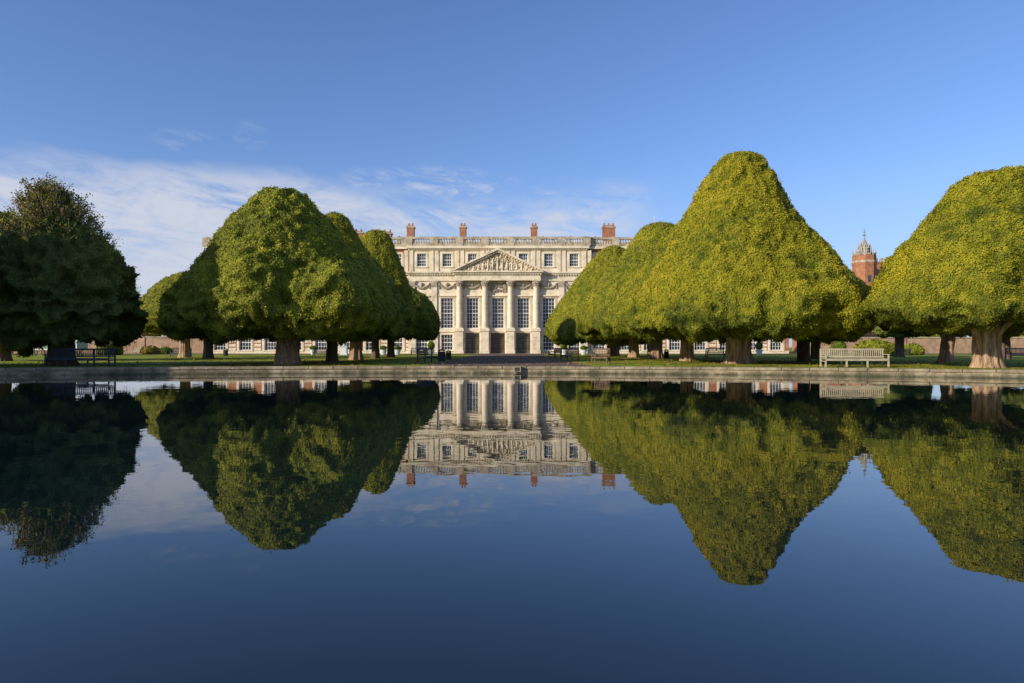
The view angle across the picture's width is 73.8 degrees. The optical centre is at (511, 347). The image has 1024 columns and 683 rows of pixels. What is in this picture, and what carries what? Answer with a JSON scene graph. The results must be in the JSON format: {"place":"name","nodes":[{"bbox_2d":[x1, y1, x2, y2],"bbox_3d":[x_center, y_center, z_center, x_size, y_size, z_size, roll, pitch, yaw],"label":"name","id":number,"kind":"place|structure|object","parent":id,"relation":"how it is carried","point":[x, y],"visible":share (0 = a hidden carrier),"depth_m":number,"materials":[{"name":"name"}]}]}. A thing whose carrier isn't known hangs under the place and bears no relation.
{"place":"outdoors","nodes":[
{"label":"outdoors","id":0,"kind":"place"},
{"bbox_2d":[32,340,87,355],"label":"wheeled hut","id":1,"kind":"object","parent":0,"point":[81,345],"visible":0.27,"depth_m":84.63,"materials":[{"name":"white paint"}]},
{"bbox_2d":[12,336,202,352],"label":"garden wall","id":2,"kind":"structure","parent":0,"point":[162,342],"depth_m":115.80,"materials":[{"name":"brick"}]},
{"bbox_2d":[425,354,587,365],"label":"gravel path","id":3,"kind":"structure","parent":0,"point":[482,361],"depth_m":49.41,"materials":[{"name":"grey gravel"}]},
{"bbox_2d":[548,348,561,357],"bbox_3d":[4.025,0.560,64.001,0.685,0.980,1.700,0,0,-20],"label":"park bench","id":4,"kind":"object","parent":3,"relation":"on","point":[557,350],"visible":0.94,"depth_m":64.03,"materials":[{"name":"brown wood"}]},
{"bbox_2d":[0,373,1023,682],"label":"pond water","id":5,"kind":"structure","parent":0,"point":[428,527],"depth_m":5.12,"materials":[{"name":"blue liquid"}]},
{"bbox_2d":[0,347,1023,369],"bbox_3d":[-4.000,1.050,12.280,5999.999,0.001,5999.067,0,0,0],"label":"lawn","id":6,"kind":"structure","parent":0,"point":[26,362],"depth_m":49.98,"materials":[{"name":"green plant"}]},
{"bbox_2d":[0,208,42,360],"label":"yew tree","id":7,"kind":"object","parent":6,"relation":"on","point":[6,356],"visible":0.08,"depth_m":51.61,"materials":[{"name":"green plant"}]},
{"bbox_2d":[0,172,152,365],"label":"yew tree","id":8,"kind":"object","parent":6,"relation":"on","point":[68,276],"visible":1,"depth_m":37.97,"materials":[{"name":"green plant"}]},
{"bbox_2d":[44,348,115,365],"bbox_3d":[-23.728,0.560,37.502,3.550,0.980,0.685,0,0,0],"label":"park bench","id":9,"kind":"object","parent":6,"relation":"on","point":[55,352],"visible":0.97,"depth_m":37.73,"materials":[{"name":"paint"}]},
{"bbox_2d":[95,341,123,354],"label":"clipped shrub","id":10,"kind":"object","parent":6,"relation":"on","point":[119,350],"visible":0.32,"depth_m":90.98,"materials":[{"name":"green plant"}]},
{"bbox_2d":[139,345,160,353],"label":"clipped shrub","id":11,"kind":"object","parent":6,"relation":"on","point":[151,349],"visible":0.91,"depth_m":99.18,"materials":[{"name":"green plant"}]},
{"bbox_2d":[141,332,161,335],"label":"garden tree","id":12,"kind":"object","parent":6,"relation":"on","point":[148,334],"visible":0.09,"depth_m":135.94,"materials":[{"name":"green plant"}]},
{"bbox_2d":[139,271,191,356],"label":"yew tree","id":13,"kind":"object","parent":6,"relation":"on","point":[151,297],"visible":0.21,"depth_m":67.23,"materials":[{"name":"green plant"}]},
{"bbox_2d":[160,346,173,353],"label":"clipped shrub","id":14,"kind":"object","parent":6,"relation":"on","point":[165,350],"visible":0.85,"depth_m":103.27,"materials":[{"name":"green plant"}]},
{"bbox_2d":[170,348,191,356],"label":"park bench","id":15,"kind":"object","parent":6,"relation":"on","point":[176,349],"visible":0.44,"depth_m":75.23,"materials":[{"name":"paint"}]},
{"bbox_2d":[202,339,214,358],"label":"yew tree","id":16,"kind":"object","parent":6,"relation":"on","point":[208,350],"depth_m":61.69,"materials":[{"name":"brown plant"}]},
{"bbox_2d":[223,348,227,355],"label":"litter bin","id":17,"kind":"object","parent":6,"relation":"on","point":[225,351],"visible":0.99,"depth_m":79.81,"materials":[{"name":"metal"}]},
{"bbox_2d":[154,185,388,364],"bbox_3d":[-14.443,-4.360,41.642,13.774,11.120,12.269,0,0,0],"label":"yew tree","id":18,"kind":"object","parent":6,"relation":"on","point":[284,269],"visible":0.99,"depth_m":37.88,"materials":[{"name":"green plant"}]},
{"bbox_2d":[310,345,317,354],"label":"potted shrub","id":19,"kind":"object","parent":6,"relation":"on","point":[312,347],"visible":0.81,"depth_m":93.68,"materials":[{"name":"green plant"}]},
{"bbox_2d":[312,348,326,355],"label":"park bench","id":20,"kind":"object","parent":6,"relation":"on","point":[323,350],"visible":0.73,"depth_m":78.23,"materials":[{"name":"brown wood"}]},
{"bbox_2d":[263,211,403,361],"bbox_3d":[-13.415,-4.390,50.004,10.803,11.181,9.469,0,0,0],"label":"yew tree","id":21,"kind":"object","parent":6,"relation":"on","point":[343,223],"visible":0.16,"depth_m":49.28,"materials":[{"name":"green plant"}]},
{"bbox_2d":[339,344,348,354],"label":"garden urn","id":22,"kind":"object","parent":6,"relation":"on","point":[344,349],"visible":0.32,"depth_m":91.60,"materials":[{"name":"white stone"}]},
{"bbox_2d":[314,248,407,359],"bbox_3d":[-13.170,-3.741,56.886,8.881,9.881,7.878,0,0,0],"label":"yew tree","id":23,"kind":"object","parent":6,"relation":"on","point":[355,351],"visible":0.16,"depth_m":56.54,"materials":[{"name":"green plant"}]},
{"bbox_2d":[380,346,386,354],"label":"potted shrub","id":24,"kind":"object","parent":6,"relation":"on","point":[383,350],"visible":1,"depth_m":93.66,"materials":[{"name":"white ceramic"}]},
{"bbox_2d":[360,228,416,358],"bbox_3d":[-12.957,-4.851,63.062,8.402,12.103,7.277,0,0,0],"label":"yew tree","id":25,"kind":"object","parent":6,"relation":"on","point":[380,246],"visible":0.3,"depth_m":61.90,"materials":[{"name":"green plant"}]},
{"bbox_2d":[394,345,400,354],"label":"potted shrub","id":26,"kind":"object","parent":6,"relation":"on","point":[397,348],"visible":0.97,"depth_m":93.67,"materials":[{"name":"white ceramic"}]},
{"bbox_2d":[379,285,440,356],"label":"yew tree","id":27,"kind":"object","parent":6,"relation":"on","point":[428,324],"visible":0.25,"depth_m":69.22,"materials":[{"name":"green plant"}]},
{"bbox_2d":[417,348,439,362],"bbox_3d":[-5.624,0.560,46.001,0.685,0.980,1.700,0,0,28],"label":"park bench","id":28,"kind":"object","parent":6,"relation":"on","point":[428,351],"visible":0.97,"depth_m":45.84,"materials":[{"name":"paint"}]},
{"bbox_2d":[427,341,434,354],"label":"potted shrub","id":29,"kind":"object","parent":6,"relation":"on","point":[430,344],"visible":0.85,"depth_m":93.65,"materials":[{"name":"green plant"}]},
{"bbox_2d":[438,349,445,361],"bbox_3d":[-5.153,0.600,50.000,0.582,0.900,0.582,0,0,0],"label":"litter bin","id":30,"kind":"object","parent":6,"relation":"on","point":[442,356],"visible":0.89,"depth_m":49.78,"materials":[{"name":"metal"}]},
{"bbox_2d":[446,350,450,359],"bbox_3d":[-5.200,0.650,56.000,0.448,0.800,0.448,0,0,0],"label":"litter bin","id":31,"kind":"object","parent":6,"relation":"on","point":[448,354],"visible":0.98,"depth_m":55.82,"materials":[{"name":"metal"}]},
{"bbox_2d":[202,214,788,353],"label":"palace","id":32,"kind":"structure","parent":6,"relation":"on","point":[485,294],"depth_m":111.94,"materials":[{"name":"stone"}]},
{"bbox_2d":[213,342,227,350],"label":"window","id":33,"kind":"structure","parent":32,"relation":"in","point":[217,348],"depth_m":112.79,"materials":[{"name":"white paint"}]},
{"bbox_2d":[237,339,252,350],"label":"window","id":34,"kind":"structure","parent":32,"relation":"in","point":[247,345],"depth_m":112.79,"materials":[{"name":"white paint"}]},
{"bbox_2d":[262,339,275,350],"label":"window","id":35,"kind":"structure","parent":32,"relation":"in","point":[267,345],"depth_m":112.87,"materials":[{"name":"white paint"}]},
{"bbox_2d":[300,341,303,350],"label":"window","id":36,"kind":"structure","parent":32,"relation":"in","point":[301,343],"depth_m":112.53,"materials":[{"name":"white paint"}]},
{"bbox_2d":[313,340,326,350],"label":"window","id":37,"kind":"structure","parent":32,"relation":"in","point":[321,344],"depth_m":112.87,"materials":[{"name":"grey glass"}]},
{"bbox_2d":[338,341,349,350],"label":"window","id":38,"kind":"structure","parent":32,"relation":"in","point":[348,343],"depth_m":112.79,"materials":[{"name":"white paint"}]},
{"bbox_2d":[363,341,379,350],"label":"window","id":39,"kind":"structure","parent":32,"relation":"in","point":[367,346],"depth_m":112.76,"materials":[{"name":"white paint"}]},
{"bbox_2d":[394,338,404,350],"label":"window","id":40,"kind":"structure","parent":32,"relation":"in","point":[401,343],"depth_m":112.79,"materials":[{"name":"white paint"}]},
{"bbox_2d":[396,252,403,266],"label":"window","id":41,"kind":"structure","parent":32,"relation":"in","point":[401,255],"depth_m":112.52,"materials":[{"name":"white paint"}]},
{"bbox_2d":[414,252,428,267],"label":"window","id":42,"kind":"structure","parent":32,"relation":"in","point":[421,259],"depth_m":111.94,"materials":[{"name":"white paint"}]},
{"bbox_2d":[416,339,428,350],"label":"window","id":43,"kind":"structure","parent":32,"relation":"in","point":[419,343],"depth_m":112.27,"materials":[{"name":"grey glass"}]},
{"bbox_2d":[439,333,454,350],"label":"window","id":44,"kind":"structure","parent":32,"relation":"in","point":[446,340],"depth_m":112.19,"materials":[{"name":"white paint"}]},
{"bbox_2d":[438,295,455,331],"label":"window","id":45,"kind":"structure","parent":32,"relation":"in","point":[446,303],"depth_m":112.19,"materials":[{"name":"grey glass"}]},
{"bbox_2d":[440,252,453,267],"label":"window","id":46,"kind":"structure","parent":32,"relation":"in","point":[448,257],"depth_m":112.16,"materials":[{"name":"white paint"}]},
{"bbox_2d":[464,295,480,331],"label":"window","id":47,"kind":"structure","parent":32,"relation":"in","point":[472,303],"depth_m":112.19,"materials":[{"name":"glass"}]},
{"bbox_2d":[465,252,479,262],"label":"window","id":48,"kind":"structure","parent":32,"relation":"in","point":[469,256],"depth_m":111.94,"materials":[{"name":"white paint"}]},
{"bbox_2d":[464,331,480,352],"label":"door","id":49,"kind":"structure","parent":32,"relation":"in","point":[472,340],"depth_m":112.13,"materials":[{"name":"black metal"}]},
{"bbox_2d":[489,295,505,331],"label":"window","id":50,"kind":"structure","parent":32,"relation":"in","point":[497,303],"depth_m":112.19,"materials":[{"name":"glass"}]},
{"bbox_2d":[489,331,506,352],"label":"door","id":51,"kind":"structure","parent":32,"relation":"in","point":[497,340],"depth_m":112.13,"materials":[{"name":"brown wood"}]},
{"bbox_2d":[516,252,529,262],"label":"window","id":52,"kind":"structure","parent":32,"relation":"in","point":[525,256],"depth_m":112.16,"materials":[{"name":"white paint"}]},
{"bbox_2d":[514,331,531,352],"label":"door","id":53,"kind":"structure","parent":32,"relation":"in","point":[522,340],"depth_m":112.13,"materials":[{"name":"black metal"}]},
{"bbox_2d":[515,295,531,331],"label":"window","id":54,"kind":"structure","parent":32,"relation":"in","point":[523,303],"depth_m":112.19,"materials":[{"name":"glass"}]},
{"bbox_2d":[540,333,556,350],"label":"window","id":55,"kind":"structure","parent":32,"relation":"in","point":[545,344],"depth_m":112.19,"materials":[{"name":"glass"}]},
{"bbox_2d":[540,295,556,331],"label":"window","id":56,"kind":"structure","parent":32,"relation":"in","point":[548,303],"depth_m":112.19,"materials":[{"name":"glass"}]},
{"bbox_2d":[542,252,555,267],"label":"window","id":57,"kind":"structure","parent":32,"relation":"in","point":[548,258],"depth_m":111.94,"materials":[{"name":"white paint"}]},
{"bbox_2d":[567,342,579,350],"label":"window","id":58,"kind":"structure","parent":32,"relation":"in","point":[577,345],"depth_m":112.27,"materials":[{"name":"white paint"}]},
{"bbox_2d":[567,252,580,267],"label":"window","id":59,"kind":"structure","parent":32,"relation":"in","point":[573,258],"depth_m":111.94,"materials":[{"name":"white paint"}]},
{"bbox_2d":[591,344,606,350],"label":"window","id":60,"kind":"structure","parent":32,"relation":"in","point":[594,346],"depth_m":112.76,"materials":[{"name":"white paint"}]},
{"bbox_2d":[619,345,628,350],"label":"window","id":61,"kind":"structure","parent":32,"relation":"in","point":[626,348],"depth_m":112.87,"materials":[{"name":"white paint"}]},
{"bbox_2d":[641,343,646,350],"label":"window","id":62,"kind":"structure","parent":32,"relation":"in","point":[643,347],"depth_m":112.54,"materials":[{"name":"white paint"}]},
{"bbox_2d":[667,339,679,350],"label":"window","id":63,"kind":"structure","parent":32,"relation":"in","point":[672,345],"depth_m":112.87,"materials":[{"name":"white paint"}]},
{"bbox_2d":[694,341,708,350],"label":"window","id":64,"kind":"structure","parent":32,"relation":"in","point":[697,347],"depth_m":112.87,"materials":[{"name":"white paint"}]},
{"bbox_2d":[717,340,725,350],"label":"window","id":65,"kind":"structure","parent":32,"relation":"in","point":[718,345],"depth_m":112.87,"materials":[{"name":"white paint"}]},
{"bbox_2d":[751,340,756,350],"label":"window","id":66,"kind":"structure","parent":32,"relation":"in","point":[753,343],"depth_m":112.87,"materials":[{"name":"white paint"}]},
{"bbox_2d":[768,339,783,350],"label":"window","id":67,"kind":"structure","parent":32,"relation":"in","point":[772,346],"depth_m":112.79,"materials":[{"name":"white paint"}]},
{"bbox_2d":[0,356,1023,369],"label":"fallen leaves","id":68,"kind":"object","parent":6,"relation":"on","point":[686,365],"visible":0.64,"depth_m":45.34,"materials":[{"name":"brown plant"}]},
{"bbox_2d":[560,344,567,354],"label":"potted shrub","id":69,"kind":"object","parent":6,"relation":"on","point":[563,347],"visible":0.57,"depth_m":93.64,"materials":[{"name":"white ceramic"}]},
{"bbox_2d":[560,348,578,360],"bbox_3d":[4.450,0.560,53.001,0.685,0.980,1.700,0,0,-28],"label":"park bench","id":70,"kind":"object","parent":6,"relation":"on","point":[572,351],"visible":0.99,"depth_m":52.94,"materials":[{"name":"brown wood"}]},
{"bbox_2d":[580,345,587,354],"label":"potted shrub","id":71,"kind":"object","parent":6,"relation":"on","point":[583,350],"visible":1,"depth_m":93.69,"materials":[{"name":"white ceramic"}]},
{"bbox_2d":[544,245,646,355],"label":"yew tree","id":72,"kind":"object","parent":6,"relation":"on","point":[560,326],"visible":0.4,"depth_m":77.40,"materials":[{"name":"green plant"}]},
{"bbox_2d":[591,348,609,363],"bbox_3d":[5.585,0.560,43.002,1.050,0.980,0.685,0,0,25],"label":"park bench","id":73,"kind":"object","parent":6,"relation":"on","point":[599,349],"visible":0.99,"depth_m":43.11,"materials":[{"name":"brown wood"}]},
{"bbox_2d":[575,255,667,356],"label":"yew tree","id":74,"kind":"object","parent":6,"relation":"on","point":[633,347],"visible":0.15,"depth_m":69.63,"materials":[{"name":"green plant"}]},
{"bbox_2d":[575,221,674,358],"bbox_3d":[12.453,-4.944,60.007,13.577,12.289,11.693,0,0,0],"label":"yew tree","id":75,"kind":"object","parent":6,"relation":"on","point":[601,298],"visible":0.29,"depth_m":58.11,"materials":[{"name":"green plant"}]},
{"bbox_2d":[599,219,695,360],"bbox_3d":[13.072,-4.413,52.020,12.848,11.226,10.999,0,0,0],"label":"yew tree","id":76,"kind":"object","parent":6,"relation":"on","point":[616,317],"visible":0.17,"depth_m":50.56,"materials":[{"name":"green plant"}]},
{"bbox_2d":[664,349,668,358],"bbox_3d":[14.026,0.625,62.000,0.448,0.850,0.448,0,0,0],"label":"litter bin","id":77,"kind":"object","parent":6,"relation":"on","point":[666,353],"visible":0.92,"depth_m":61.84,"materials":[{"name":"metal"}]},
{"bbox_2d":[705,348,724,357],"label":"park bench","id":78,"kind":"object","parent":6,"relation":"on","point":[710,351],"visible":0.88,"depth_m":66.23,"materials":[{"name":"paint"}]},
{"bbox_2d":[627,149,876,363],"bbox_3d":[15.159,-5.727,43.745,15.437,13.854,13.947,0,0,0],"label":"yew tree","id":79,"kind":"object","parent":6,"relation":"on","point":[750,255],"visible":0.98,"depth_m":39.89,"materials":[{"name":"green plant"}]},
{"bbox_2d":[755,342,762,354],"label":"potted shrub","id":80,"kind":"object","parent":6,"relation":"on","point":[759,347],"visible":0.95,"depth_m":93.69,"materials":[{"name":"green plant"}]},
{"bbox_2d":[796,341,811,361],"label":"yew tree","id":81,"kind":"object","parent":6,"relation":"on","point":[803,351],"visible":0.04,"depth_m":49.72,"materials":[{"name":"brown plant"}]},
{"bbox_2d":[829,341,846,354],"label":"clipped shrub","id":82,"kind":"object","parent":6,"relation":"on","point":[836,344],"visible":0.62,"depth_m":97.39,"materials":[{"name":"green plant"}]},
{"bbox_2d":[792,258,889,351],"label":"brick range","id":83,"kind":"structure","parent":6,"relation":"on","point":[878,270],"depth_m":156.60,"materials":[{"name":"brick"}]},
{"bbox_2d":[810,264,875,358],"bbox_3d":[27.400,-3.334,59.928,9.007,9.067,7.654,0,0,0],"label":"yew tree","id":84,"kind":"object","parent":6,"relation":"on","point":[815,350],"visible":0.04,"depth_m":59.56,"materials":[{"name":"green plant"}]},
{"bbox_2d":[820,348,889,366],"bbox_3d":[17.968,0.560,35.803,3.350,0.980,0.685,0,0,0],"label":"park bench","id":85,"kind":"object","parent":6,"relation":"on","point":[847,357],"visible":0.98,"depth_m":36.03,"materials":[{"name":"brown wood"}]},
{"bbox_2d":[851,230,876,336],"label":"brick turret","id":86,"kind":"object","parent":6,"relation":"on","point":[864,263],"visible":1,"depth_m":148.29,"materials":[{"name":"brick"}]},
{"bbox_2d":[853,338,894,355],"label":"clipped shrub","id":87,"kind":"object","parent":6,"relation":"on","point":[888,347],"visible":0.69,"depth_m":78.45,"materials":[{"name":"green plant"}]},
{"bbox_2d":[871,326,930,356],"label":"yew tree","id":88,"kind":"object","parent":6,"relation":"on","point":[899,350],"visible":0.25,"depth_m":71.61,"materials":[{"name":"green plant"}]},
{"bbox_2d":[906,348,910,355],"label":"litter bin","id":89,"kind":"object","parent":6,"relation":"on","point":[908,351],"visible":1,"depth_m":85.81,"materials":[{"name":"metal"}]},
{"bbox_2d":[904,343,925,354],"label":"clipped shrub","id":90,"kind":"object","parent":6,"relation":"on","point":[916,349],"visible":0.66,"depth_m":88.86,"materials":[{"name":"green plant"}]},
{"bbox_2d":[877,324,1004,362],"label":"yew tree","id":91,"kind":"object","parent":6,"relation":"on","point":[947,345],"visible":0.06,"depth_m":45.79,"materials":[{"name":"green plant"}]},
{"bbox_2d":[860,164,1023,367],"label":"yew tree","id":92,"kind":"object","parent":6,"relation":"on","point":[954,263],"visible":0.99,"depth_m":32.80,"materials":[{"name":"green plant"}]},
{"bbox_2d":[956,331,1023,358],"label":"yew tree","id":93,"kind":"object","parent":6,"relation":"on","point":[1006,342],"visible":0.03,"depth_m":61.59,"materials":[{"name":"plant"}]},
{"bbox_2d":[1005,348,1023,359],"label":"park bench","id":94,"kind":"object","parent":6,"relation":"on","point":[1011,353],"visible":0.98,"depth_m":56.23,"materials":[{"name":"paint"}]},
{"bbox_2d":[0,369,1023,377],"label":"pond wall","id":95,"kind":"structure","parent":0,"point":[578,371],"depth_m":34.17,"materials":[{"name":"stone"}]},
{"bbox_2d":[0,366,1023,372],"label":"pond coping","id":96,"kind":"object","parent":95,"relation":"on","point":[538,367],"visible":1,"depth_m":34.16,"materials":[{"name":"stone"}]},
{"bbox_2d":[513,366,520,371],"bbox_3d":[0.261,1.123,35.413,0.400,0.295,0.375,0,0,0],"label":"stone spout","id":97,"kind":"object","parent":96,"relation":"attached to","point":[516,368],"visible":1,"depth_m":35.24,"materials":[{"name":"beige stone"}]},
{"bbox_2d":[0,0,1023,368],"label":"sky","id":98,"kind":"structure","parent":0,"point":[497,118],"materials":[{"name":"blue"}]},
{"bbox_2d":[810,337,1023,352],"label":"garden wall","id":99,"kind":"structure","parent":0,"point":[932,344],"depth_m":115.80,"materials":[{"name":"brick"}]}
]}

